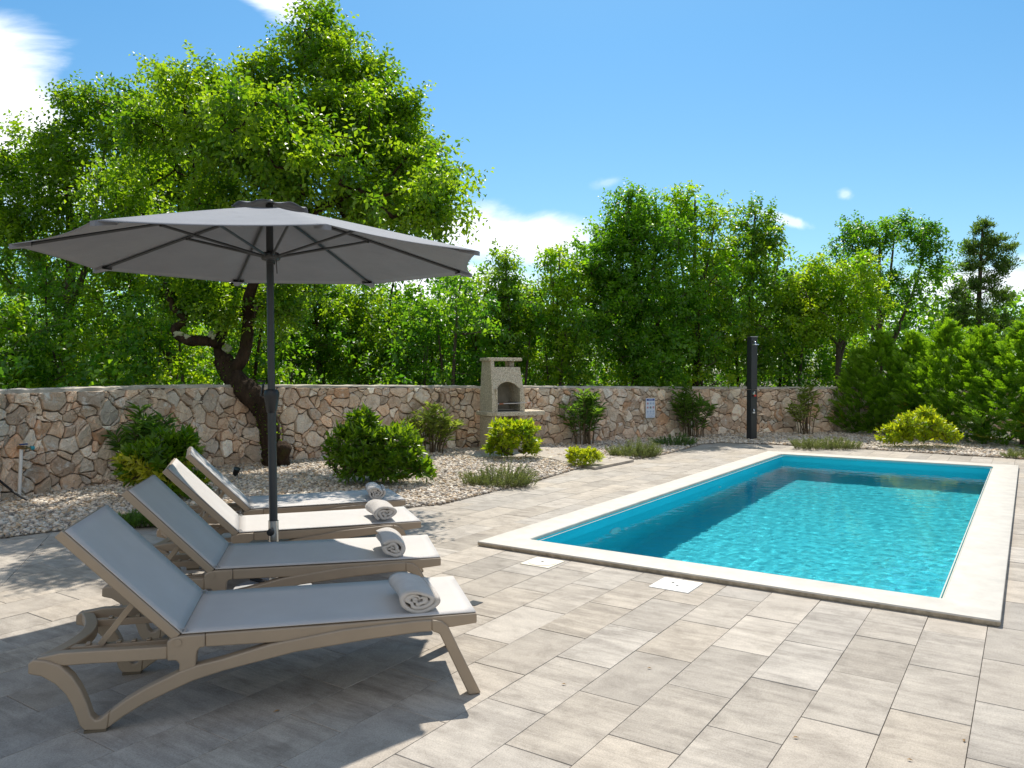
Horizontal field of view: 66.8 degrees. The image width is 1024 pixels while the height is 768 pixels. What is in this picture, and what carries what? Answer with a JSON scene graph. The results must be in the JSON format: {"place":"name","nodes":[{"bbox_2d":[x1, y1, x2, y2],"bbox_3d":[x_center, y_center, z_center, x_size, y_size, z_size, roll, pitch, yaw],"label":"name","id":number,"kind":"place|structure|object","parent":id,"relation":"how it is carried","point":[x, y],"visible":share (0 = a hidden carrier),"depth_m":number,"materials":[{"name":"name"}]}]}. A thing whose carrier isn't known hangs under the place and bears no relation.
{"place":"outdoors","nodes":[
{"label":"outdoors","id":0,"kind":"place"},
{"bbox_2d":[0,443,1023,767],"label":"paved deck","id":1,"kind":"structure","parent":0,"point":[736,677],"depth_m":3.77,"materials":[{"name":"stone"}]},
{"bbox_2d":[9,199,479,588],"bbox_3d":[-1.590,0.096,5.133,2.790,2.620,2.790,0,1,0],"label":"parasol","id":2,"kind":"object","parent":1,"relation":"on","point":[270,242],"visible":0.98,"depth_m":5.28,"materials":[{"name":"grey fabric"}]},
{"bbox_2d":[28,504,479,733],"bbox_3d":[-1.134,1.012,3.691,1.868,0.840,0.688,0,1,-14],"label":"sun lounger","id":3,"kind":"object","parent":1,"relation":"on","point":[148,581],"visible":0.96,"depth_m":3.46,"materials":[{"name":"fabric"}]},
{"bbox_2d":[388,572,440,612],"bbox_3d":[-0.476,1.002,3.759,0.202,0.101,0.384,0,1,-16],"label":"rolled towel","id":4,"kind":"object","parent":3,"relation":"on","point":[416,593],"visible":1,"depth_m":3.62,"materials":[{"name":"fabric"}]},
{"bbox_2d":[102,475,440,638],"bbox_3d":[-1.395,0.992,4.755,1.868,0.840,0.688,0,1,-13],"label":"sun lounger","id":5,"kind":"object","parent":1,"relation":"on","point":[183,526],"visible":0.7,"depth_m":4.56,"materials":[{"name":"fabric"}]},
{"bbox_2d":[376,527,405,556],"bbox_3d":[-0.749,0.975,4.812,0.164,0.110,0.381,0,1,-17],"label":"rolled towel","id":6,"kind":"object","parent":5,"relation":"on","point":[391,540],"visible":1,"depth_m":4.65,"materials":[{"name":"fabric"}]},
{"bbox_2d":[153,458,423,573],"bbox_3d":[-1.648,0.973,5.762,1.868,0.840,0.688,0,1,-19],"label":"sun lounger","id":7,"kind":"object","parent":1,"relation":"on","point":[300,526],"visible":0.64,"depth_m":5.61,"materials":[{"name":"fabric"}]},
{"bbox_2d":[365,499,396,519],"bbox_3d":[-0.994,0.951,5.904,0.193,0.100,0.364,0,1,-22],"label":"rolled towel","id":8,"kind":"object","parent":7,"relation":"on","point":[381,509],"visible":1,"depth_m":5.77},
{"bbox_2d":[186,447,405,534],"bbox_3d":[-1.894,0.957,6.680,1.869,0.840,0.688,0,1,-22],"label":"sun lounger","id":9,"kind":"object","parent":1,"relation":"on","point":[287,503],"visible":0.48,"depth_m":6.56,"materials":[{"name":"fabric"}]},
{"bbox_2d":[365,482,385,499],"bbox_3d":[-1.204,0.940,6.869,0.162,0.112,0.356,0,1,-15],"label":"rolled towel","id":10,"kind":"object","parent":9,"relation":"on","point":[374,490],"visible":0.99,"depth_m":6.71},
{"bbox_2d":[520,557,564,568],"bbox_3d":[0.237,1.385,6.024,0.255,0.016,0.255,1,1,34],"label":"inspection cover","id":11,"kind":"object","parent":1,"relation":"on","point":[546,563],"visible":1,"depth_m":6.00,"materials":[{"name":"beige plastic"}]},
{"bbox_2d":[649,577,702,593],"bbox_3d":[1.140,1.397,5.396,0.285,0.016,0.285,1,1,34],"label":"skimmer lid","id":12,"kind":"object","parent":1,"relation":"on","point":[676,585],"visible":1,"depth_m":5.37,"materials":[{"name":"white plastic"}]},
{"bbox_2d":[478,451,1018,626],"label":"swimming pool","id":13,"kind":"structure","parent":1,"relation":"in","point":[973,590],"depth_m":6.40,"materials":[{"name":"beige stone"}]},
{"bbox_2d":[560,461,987,597],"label":"water","id":14,"kind":"structure","parent":13,"relation":"in","point":[895,529],"depth_m":7.85,"materials":[{"name":"teal liquid"}]},
{"bbox_2d":[0,428,1023,537],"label":"gravel","id":15,"kind":"structure","parent":0,"point":[63,508],"depth_m":10.55,"materials":[{"name":"gravel"}]},
{"bbox_2d":[0,480,28,500],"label":"garden hose","id":16,"kind":"object","parent":15,"relation":"on","point":[11,490],"visible":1,"depth_m":8.71,"materials":[{"name":"black plastic"}]},
{"bbox_2d":[101,401,181,452],"bbox_3d":[-4.895,0.760,10.215,1.253,1.099,0.943,0,1,14],"label":"oleander","id":17,"kind":"object","parent":15,"relation":"on","point":[144,425],"visible":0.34,"depth_m":10.01,"materials":[{"name":"green plant"}]},
{"bbox_2d":[117,503,197,527],"bbox_3d":[-3.408,1.230,7.462,0.871,0.298,0.568,0,1,0],"label":"rosemary","id":18,"kind":"object","parent":15,"relation":"on","point":[133,518],"visible":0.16,"depth_m":7.33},
{"bbox_2d":[108,423,215,498],"bbox_3d":[-4.025,0.909,8.939,1.167,0.913,0.909,0,1,0],"label":"pittosporum","id":19,"kind":"object","parent":15,"relation":"on","point":[158,450],"visible":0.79,"depth_m":8.76,"materials":[{"name":"green plant"}]},
{"bbox_2d":[233,467,240,475],"bbox_3d":[-3.795,1.217,10.685,0.115,0.154,0.090,1,1,38],"label":"garden spotlight","id":20,"kind":"object","parent":15,"relation":"on","point":[236,470],"visible":1,"depth_m":10.66,"materials":[{"name":"black plastic"}]},
{"bbox_2d":[54,0,494,466],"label":"old tree","id":21,"kind":"object","parent":15,"relation":"on","point":[274,132],"visible":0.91,"depth_m":10.37,"materials":[{"name":"green plant"}]},
{"bbox_2d":[320,402,437,485],"bbox_3d":[-1.708,0.767,10.007,1.558,1.092,1.000,0,1,0],"label":"pittosporum","id":22,"kind":"object","parent":15,"relation":"on","point":[372,452],"visible":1,"depth_m":9.80,"materials":[{"name":"green plant"}]},
{"bbox_2d":[404,401,466,452],"bbox_3d":[-1.395,0.761,13.820,1.216,0.966,0.796,0,1,0],"label":"oleander","id":23,"kind":"object","parent":15,"relation":"on","point":[445,422],"visible":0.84,"depth_m":13.73,"materials":[{"name":"green plant"}]},
{"bbox_2d":[457,455,540,488],"bbox_3d":[-0.168,1.122,10.023,1.092,0.401,0.832,0,1,0],"label":"rosemary","id":24,"kind":"object","parent":15,"relation":"on","point":[516,477],"visible":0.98,"depth_m":9.90,"materials":[{"name":"plant"}]},
{"bbox_2d":[481,416,543,458],"bbox_3d":[0.011,0.877,12.901,1.085,0.712,0.863,0,1,0],"label":"pittosporum","id":25,"kind":"object","parent":15,"relation":"on","point":[498,438],"visible":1,"depth_m":12.75,"materials":[{"name":"green plant"}]},
{"bbox_2d":[557,388,606,444],"bbox_3d":[1.395,0.638,15.290,1.082,1.157,1.016,0,1,0],"label":"oleander","id":26,"kind":"object","parent":15,"relation":"on","point":[589,411],"visible":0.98,"depth_m":15.23,"materials":[{"name":"green plant"}]},
{"bbox_2d":[564,445,605,465],"bbox_3d":[1.128,1.093,11.985,0.661,0.323,0.541,0,1,0],"label":"pittosporum","id":27,"kind":"object","parent":15,"relation":"on","point":[589,455],"visible":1,"depth_m":11.87,"materials":[{"name":"green plant"}]},
{"bbox_2d":[605,437,663,458],"bbox_3d":[2.105,1.078,13.361,1.033,0.370,0.902,0,1,0],"label":"rosemary","id":28,"kind":"object","parent":15,"relation":"on","point":[641,451],"visible":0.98,"depth_m":13.23,"materials":[{"name":"plant"}]},
{"bbox_2d":[651,431,697,445],"bbox_3d":[3.186,1.074,15.266,0.984,0.314,0.783,0,1,0],"label":"rosemary","id":29,"kind":"object","parent":15,"relation":"on","point":[679,440],"visible":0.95,"depth_m":15.16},
{"bbox_2d":[668,382,718,436],"bbox_3d":[3.976,0.545,16.955,1.071,1.280,0.883,0,1,25],"label":"oleander","id":30,"kind":"object","parent":15,"relation":"on","point":[686,406],"visible":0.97,"depth_m":16.88,"materials":[{"name":"green plant"}]},
{"bbox_2d":[747,336,758,438],"bbox_3d":[5.134,0.095,16.442,0.241,2.207,0.377,0,1,-14],"label":"shower","id":31,"kind":"object","parent":15,"relation":"on","point":[752,344],"visible":0.95,"depth_m":16.49,"materials":[{"name":"black plastic"}]},
{"bbox_2d":[784,383,822,433],"bbox_3d":[6.662,0.576,17.638,0.929,1.195,0.645,0,1,0],"label":"oleander","id":32,"kind":"object","parent":15,"relation":"on","point":[802,405],"visible":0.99,"depth_m":17.65,"materials":[{"name":"green plant"}]},
{"bbox_2d":[788,436,863,449],"bbox_3d":[5.935,1.103,14.697,1.425,0.283,0.797,0,1,0],"label":"rosemary","id":33,"kind":"object","parent":15,"relation":"on","point":[823,444],"visible":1,"depth_m":14.58,"materials":[{"name":"plant"}]},
{"bbox_2d":[824,347,890,432],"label":"hedge conifer","id":34,"kind":"object","parent":15,"relation":"on","point":[853,359],"visible":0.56,"depth_m":18.11,"materials":[{"name":"plant"}]},
{"bbox_2d":[828,328,926,432],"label":"hedge conifer","id":35,"kind":"object","parent":15,"relation":"on","point":[881,347],"visible":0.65,"depth_m":17.76,"materials":[{"name":"plant"}]},
{"bbox_2d":[863,329,960,429],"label":"hedge conifer","id":36,"kind":"object","parent":15,"relation":"on","point":[912,346],"visible":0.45,"depth_m":17.20,"materials":[{"name":"plant"}]},
{"bbox_2d":[874,404,963,444],"bbox_3d":[7.713,0.772,14.755,1.554,0.798,0.978,0,1,0],"label":"pittosporum","id":37,"kind":"object","parent":15,"relation":"on","point":[901,429],"visible":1,"depth_m":14.60,"materials":[{"name":"green plant"}]},
{"bbox_2d":[888,317,1006,438],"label":"hedge conifer","id":38,"kind":"object","parent":15,"relation":"on","point":[944,336],"visible":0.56,"depth_m":16.42,"materials":[{"name":"plant"}]},
{"bbox_2d":[929,322,1023,443],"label":"hedge conifer","id":39,"kind":"object","parent":15,"relation":"on","point":[980,340],"visible":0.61,"depth_m":15.67,"materials":[{"name":"plant"}]},
{"bbox_2d":[953,319,1023,444],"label":"hedge conifer","id":40,"kind":"object","parent":15,"relation":"on","point":[1014,339],"visible":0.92,"depth_m":15.02,"materials":[{"name":"plant"}]},
{"bbox_2d":[996,362,1023,447],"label":"hedge conifer","id":41,"kind":"object","parent":15,"relation":"on","point":[1020,391],"visible":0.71,"depth_m":14.66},
{"bbox_2d":[1000,447,1023,457],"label":"rosemary","id":42,"kind":"object","parent":15,"relation":"on","point":[1010,452],"visible":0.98,"depth_m":13.20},
{"bbox_2d":[0,0,1023,370],"label":"sky","id":43,"kind":"structure","parent":0,"point":[826,109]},
{"bbox_2d":[456,445,633,469],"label":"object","id":44,"kind":"structure","parent":0,"point":[605,462],"depth_m":13.10,"materials":[{"name":"concrete"}]},
{"bbox_2d":[476,358,544,449],"bbox_3d":[-0.004,0.366,14.372,1.160,1.700,0.650,-1,1,-27],"label":"barbecue","id":45,"kind":"object","parent":44,"relation":"on","point":[501,392],"visible":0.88,"depth_m":14.22,"materials":[{"name":"concrete"}]},
{"bbox_2d":[143,371,1016,386],"bbox_3d":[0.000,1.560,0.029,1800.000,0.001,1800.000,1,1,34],"label":"ground","id":46,"kind":"structure","parent":0,"point":[709,382],"depth_m":94.97,"materials":[{"name":"plant"}]},
{"bbox_2d":[0,311,59,388],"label":"sapling","id":47,"kind":"object","parent":46,"relation":"on","point":[44,342],"visible":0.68,"depth_m":11.59,"materials":[{"name":"green plant"}]},
{"bbox_2d":[0,295,68,388],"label":"sapling","id":48,"kind":"object","parent":46,"relation":"on","point":[35,371],"visible":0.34,"depth_m":12.24,"materials":[{"name":"green plant"}]},
{"bbox_2d":[0,292,80,388],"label":"sapling","id":49,"kind":"object","parent":46,"relation":"on","point":[11,309],"visible":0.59,"depth_m":11.62,"materials":[{"name":"green plant"}]},
{"bbox_2d":[1,253,98,387],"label":"sapling","id":50,"kind":"object","parent":46,"relation":"on","point":[47,287],"visible":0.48,"depth_m":13.15,"materials":[{"name":"green plant"}]},
{"bbox_2d":[10,319,100,388],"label":"sapling","id":51,"kind":"object","parent":46,"relation":"on","point":[79,335],"visible":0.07,"depth_m":14.95,"materials":[{"name":"green plant"}]},
{"bbox_2d":[4,322,151,387],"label":"sapling","id":52,"kind":"object","parent":46,"relation":"on","point":[81,347],"visible":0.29,"depth_m":12.57,"materials":[{"name":"green plant"}]},
{"bbox_2d":[0,68,164,384],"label":"tree","id":53,"kind":"object","parent":46,"relation":"on","point":[55,153],"visible":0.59,"depth_m":14.92,"materials":[{"name":"green plant"}]},
{"bbox_2d":[25,294,167,386],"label":"sapling","id":54,"kind":"object","parent":46,"relation":"on","point":[84,315],"visible":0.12,"depth_m":15.33,"materials":[{"name":"green plant"}]},
{"bbox_2d":[62,318,131,386],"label":"sapling","id":55,"kind":"object","parent":46,"relation":"on","point":[95,328],"visible":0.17,"depth_m":15.02,"materials":[{"name":"green plant"}]},
{"bbox_2d":[58,271,167,385],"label":"sapling","id":56,"kind":"object","parent":46,"relation":"on","point":[88,301],"visible":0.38,"depth_m":14.22,"materials":[{"name":"green plant"}]},
{"bbox_2d":[83,281,190,385],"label":"sapling","id":57,"kind":"object","parent":46,"relation":"on","point":[141,305],"visible":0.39,"depth_m":13.95,"materials":[{"name":"green plant"}]},
{"bbox_2d":[66,51,244,384],"bbox_3d":[-6.390,-2.435,14.790,3.792,7.435,3.022,0,1,0],"label":"tree","id":58,"kind":"object","parent":46,"relation":"on","point":[169,192],"visible":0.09,"depth_m":14.40,"materials":[{"name":"green plant"}]},
{"bbox_2d":[109,324,216,384],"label":"sapling","id":59,"kind":"object","parent":46,"relation":"on","point":[164,351],"visible":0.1,"depth_m":15.53,"materials":[{"name":"green plant"}]},
{"bbox_2d":[106,315,234,385],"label":"sapling","id":60,"kind":"object","parent":46,"relation":"on","point":[187,365],"visible":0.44,"depth_m":13.98,"materials":[{"name":"green plant"}]},
{"bbox_2d":[136,311,238,381],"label":"sapling","id":61,"kind":"object","parent":46,"relation":"on","point":[205,368],"visible":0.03,"depth_m":16.50,"materials":[{"name":"green plant"}]},
{"bbox_2d":[187,325,237,384],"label":"sapling","id":62,"kind":"object","parent":46,"relation":"on","point":[212,354],"visible":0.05,"depth_m":16.80,"materials":[{"name":"green plant"}]},
{"bbox_2d":[208,281,314,384],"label":"sapling","id":63,"kind":"object","parent":46,"relation":"on","point":[293,344],"visible":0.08,"depth_m":14.70,"materials":[{"name":"green plant"}]},
{"bbox_2d":[210,283,352,383],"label":"sapling","id":64,"kind":"object","parent":46,"relation":"on","point":[258,358],"visible":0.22,"depth_m":13.83,"materials":[{"name":"green plant"}]},
{"bbox_2d":[238,315,351,384],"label":"sapling","id":65,"kind":"object","parent":46,"relation":"on","point":[292,375],"visible":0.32,"depth_m":16.22,"materials":[{"name":"green plant"}]},
{"bbox_2d":[275,284,377,384],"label":"sapling","id":66,"kind":"object","parent":46,"relation":"on","point":[297,365],"visible":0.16,"depth_m":16.97,"materials":[{"name":"green plant"}]},
{"bbox_2d":[289,284,363,383],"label":"sapling","id":67,"kind":"object","parent":46,"relation":"on","point":[324,354],"visible":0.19,"depth_m":16.70,"materials":[{"name":"green plant"}]},
{"bbox_2d":[262,284,407,384],"bbox_3d":[-3.969,-0.744,16.918,3.244,3.990,2.376,0,1,-16],"label":"tree","id":68,"kind":"object","parent":46,"relation":"on","point":[352,320],"visible":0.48,"depth_m":16.71,"materials":[{"name":"green plant"}]},
{"bbox_2d":[313,292,389,384],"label":"sapling","id":69,"kind":"object","parent":46,"relation":"on","point":[374,330],"visible":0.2,"depth_m":17.33,"materials":[{"name":"green plant"}]},
{"bbox_2d":[310,293,394,384],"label":"sapling","id":70,"kind":"object","parent":46,"relation":"on","point":[356,361],"visible":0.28,"depth_m":17.10,"materials":[{"name":"green plant"}]},
{"bbox_2d":[345,301,420,384],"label":"sapling","id":71,"kind":"object","parent":46,"relation":"on","point":[382,318],"visible":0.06,"depth_m":18.35,"materials":[{"name":"green plant"}]},
{"bbox_2d":[349,276,452,384],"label":"sapling","id":72,"kind":"object","parent":46,"relation":"on","point":[410,298],"visible":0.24,"depth_m":17.88,"materials":[{"name":"green plant"}]},
{"bbox_2d":[374,286,465,385],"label":"sapling","id":73,"kind":"object","parent":46,"relation":"on","point":[423,348],"visible":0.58,"depth_m":16.54,"materials":[{"name":"green plant"}]},
{"bbox_2d":[371,286,484,383],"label":"tree","id":74,"kind":"object","parent":46,"relation":"on","point":[432,355],"visible":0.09,"depth_m":17.99,"materials":[{"name":"green plant"}]},
{"bbox_2d":[406,259,494,381],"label":"sapling","id":75,"kind":"object","parent":46,"relation":"on","point":[427,293],"visible":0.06,"depth_m":20.21,"materials":[{"name":"green plant"}]},
{"bbox_2d":[403,275,515,385],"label":"sapling","id":76,"kind":"object","parent":46,"relation":"on","point":[440,319],"visible":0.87,"depth_m":16.04,"materials":[{"name":"green plant"}]},
{"bbox_2d":[423,291,505,385],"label":"sapling","id":77,"kind":"object","parent":46,"relation":"on","point":[470,351],"visible":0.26,"depth_m":16.90,"materials":[{"name":"green plant"}]},
{"bbox_2d":[0,292,945,388],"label":"undergrowth","id":78,"kind":"object","parent":46,"relation":"on","point":[391,376],"visible":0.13,"depth_m":13.90,"materials":[{"name":"plant"}]},
{"bbox_2d":[457,238,540,369],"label":"tree","id":79,"kind":"object","parent":46,"relation":"on","point":[503,265],"visible":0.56,"depth_m":17.20,"materials":[{"name":"green plant"}]},
{"bbox_2d":[460,266,545,376],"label":"sapling","id":80,"kind":"object","parent":46,"relation":"on","point":[488,275],"visible":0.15,"depth_m":17.54,"materials":[{"name":"green plant"}]},
{"bbox_2d":[0,384,1019,499],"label":"stone wall","id":81,"kind":"structure","parent":46,"relation":"on","point":[62,430],"depth_m":12.73,"materials":[{"name":"stone"}]},
{"bbox_2d":[17,443,34,497],"bbox_3d":[-5.649,1.013,9.015,0.120,0.646,0.167,0,1,21],"label":"garden tap","id":82,"kind":"object","parent":81,"relation":"attached to","point":[21,449],"visible":0.96,"depth_m":8.96,"materials":[{"name":"white plastic"}]},
{"bbox_2d":[646,398,654,417],"bbox_3d":[3.002,0.520,16.825,0.270,0.425,0.015,-1,1,-34],"label":"rules sign","id":83,"kind":"object","parent":81,"relation":"attached to","point":[650,407],"visible":1,"depth_m":16.82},
{"bbox_2d":[465,266,556,385],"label":"sapling","id":84,"kind":"object","parent":46,"relation":"on","point":[532,305],"visible":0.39,"depth_m":17.09,"materials":[{"name":"green plant"}]},
{"bbox_2d":[0,237,1023,386],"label":"wood","id":85,"kind":"object","parent":46,"relation":"on","point":[937,300],"visible":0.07,"depth_m":22.90,"materials":[{"name":"green plant"}]},
{"bbox_2d":[514,332,597,385],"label":"sapling","id":86,"kind":"object","parent":46,"relation":"on","point":[554,357],"visible":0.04,"depth_m":18.54,"materials":[{"name":"green plant"}]},
{"bbox_2d":[500,241,615,385],"bbox_3d":[0.903,-1.037,17.564,2.841,4.530,2.167,0,1,0],"label":"tree","id":87,"kind":"object","parent":46,"relation":"on","point":[558,288],"visible":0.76,"depth_m":17.41,"materials":[{"name":"green plant"}]},
{"bbox_2d":[526,298,613,385],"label":"sapling","id":88,"kind":"object","parent":46,"relation":"on","point":[577,327],"visible":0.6,"depth_m":17.27,"materials":[{"name":"green plant"}]},
{"bbox_2d":[526,321,636,385],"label":"sapling","id":89,"kind":"object","parent":46,"relation":"on","point":[584,376],"visible":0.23,"depth_m":17.71,"materials":[{"name":"green plant"}]},
{"bbox_2d":[577,314,632,385],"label":"sapling","id":90,"kind":"object","parent":46,"relation":"on","point":[607,369],"visible":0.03,"depth_m":20.76,"materials":[{"name":"green plant"}]},
{"bbox_2d":[586,325,664,385],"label":"sapling","id":91,"kind":"object","parent":46,"relation":"on","point":[611,376],"visible":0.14,"depth_m":18.85,"materials":[{"name":"green plant"}]},
{"bbox_2d":[548,177,711,403],"bbox_3d":[2.698,-1.833,18.085,3.908,6.120,2.982,0,1,0],"label":"tree","id":92,"kind":"object","parent":46,"relation":"on","point":[620,290],"visible":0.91,"depth_m":17.75,"materials":[{"name":"green plant"}]},
{"bbox_2d":[610,317,712,386],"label":"sapling","id":93,"kind":"object","parent":46,"relation":"on","point":[660,324],"visible":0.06,"depth_m":18.84,"materials":[{"name":"green plant"}]},
{"bbox_2d":[649,179,758,384],"bbox_3d":[4.560,-1.869,19.133,2.984,6.146,2.227,0,1,0],"label":"tree","id":94,"kind":"object","parent":46,"relation":"on","point":[693,209],"visible":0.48,"depth_m":18.81,"materials":[{"name":"green plant"}]},
{"bbox_2d":[639,317,771,390],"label":"sapling","id":95,"kind":"object","parent":46,"relation":"on","point":[702,363],"visible":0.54,"depth_m":17.89,"materials":[{"name":"green plant"}]},
{"bbox_2d":[666,256,772,385],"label":"sapling","id":96,"kind":"object","parent":46,"relation":"on","point":[722,268],"visible":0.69,"depth_m":17.88,"materials":[{"name":"green plant"}]},
{"bbox_2d":[681,261,778,385],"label":"sapling","id":97,"kind":"object","parent":46,"relation":"on","point":[736,370],"visible":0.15,"depth_m":19.57,"materials":[{"name":"green plant"}]},
{"bbox_2d":[717,308,781,384],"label":"sapling","id":98,"kind":"object","parent":46,"relation":"on","point":[745,362],"visible":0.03,"depth_m":22.27,"materials":[{"name":"green plant"}]},
{"bbox_2d":[679,191,825,386],"bbox_3d":[6.158,-1.821,19.440,4.030,6.046,3.195,0,1,0],"label":"tree","id":99,"kind":"object","parent":46,"relation":"on","point":[760,238],"visible":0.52,"depth_m":19.36,"materials":[{"name":"green plant"}]},
{"bbox_2d":[730,261,829,386],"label":"sapling","id":100,"kind":"object","parent":46,"relation":"on","point":[782,365],"visible":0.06,"depth_m":21.36,"materials":[{"name":"green plant"}]},
{"bbox_2d":[754,300,830,386],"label":"sapling","id":101,"kind":"object","parent":46,"relation":"on","point":[795,357],"visible":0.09,"depth_m":21.53,"materials":[{"name":"green plant"}]},
{"bbox_2d":[762,292,857,386],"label":"sapling","id":102,"kind":"object","parent":46,"relation":"on","point":[799,380],"visible":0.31,"depth_m":20.18,"materials":[{"name":"green plant"}]},
{"bbox_2d":[784,332,874,386],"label":"sapling","id":103,"kind":"object","parent":46,"relation":"on","point":[848,351],"visible":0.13,"depth_m":21.34,"materials":[{"name":"green plant"}]},
{"bbox_2d":[772,246,909,386],"bbox_3d":[7.887,-1.095,18.893,2.979,4.608,2.476,0,1,0],"label":"tree","id":104,"kind":"object","parent":46,"relation":"on","point":[855,306],"visible":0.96,"depth_m":18.55,"materials":[{"name":"green plant"}]},
{"bbox_2d":[804,320,884,386],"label":"sapling","id":105,"kind":"object","parent":46,"relation":"on","point":[817,358],"visible":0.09,"depth_m":21.27,"materials":[{"name":"green plant"}]},
{"bbox_2d":[821,207,968,374],"bbox_3d":[10.397,-1.863,21.326,3.989,6.046,2.350,0,1,0],"label":"tree","id":106,"kind":"object","parent":46,"relation":"on","point":[922,239],"visible":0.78,"depth_m":21.24,"materials":[{"name":"green plant"}]},
{"bbox_2d":[929,215,1023,340],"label":"cypress tree","id":107,"kind":"object","parent":46,"relation":"on","point":[987,244],"visible":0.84,"depth_m":21.82,"materials":[{"name":"green plant"}]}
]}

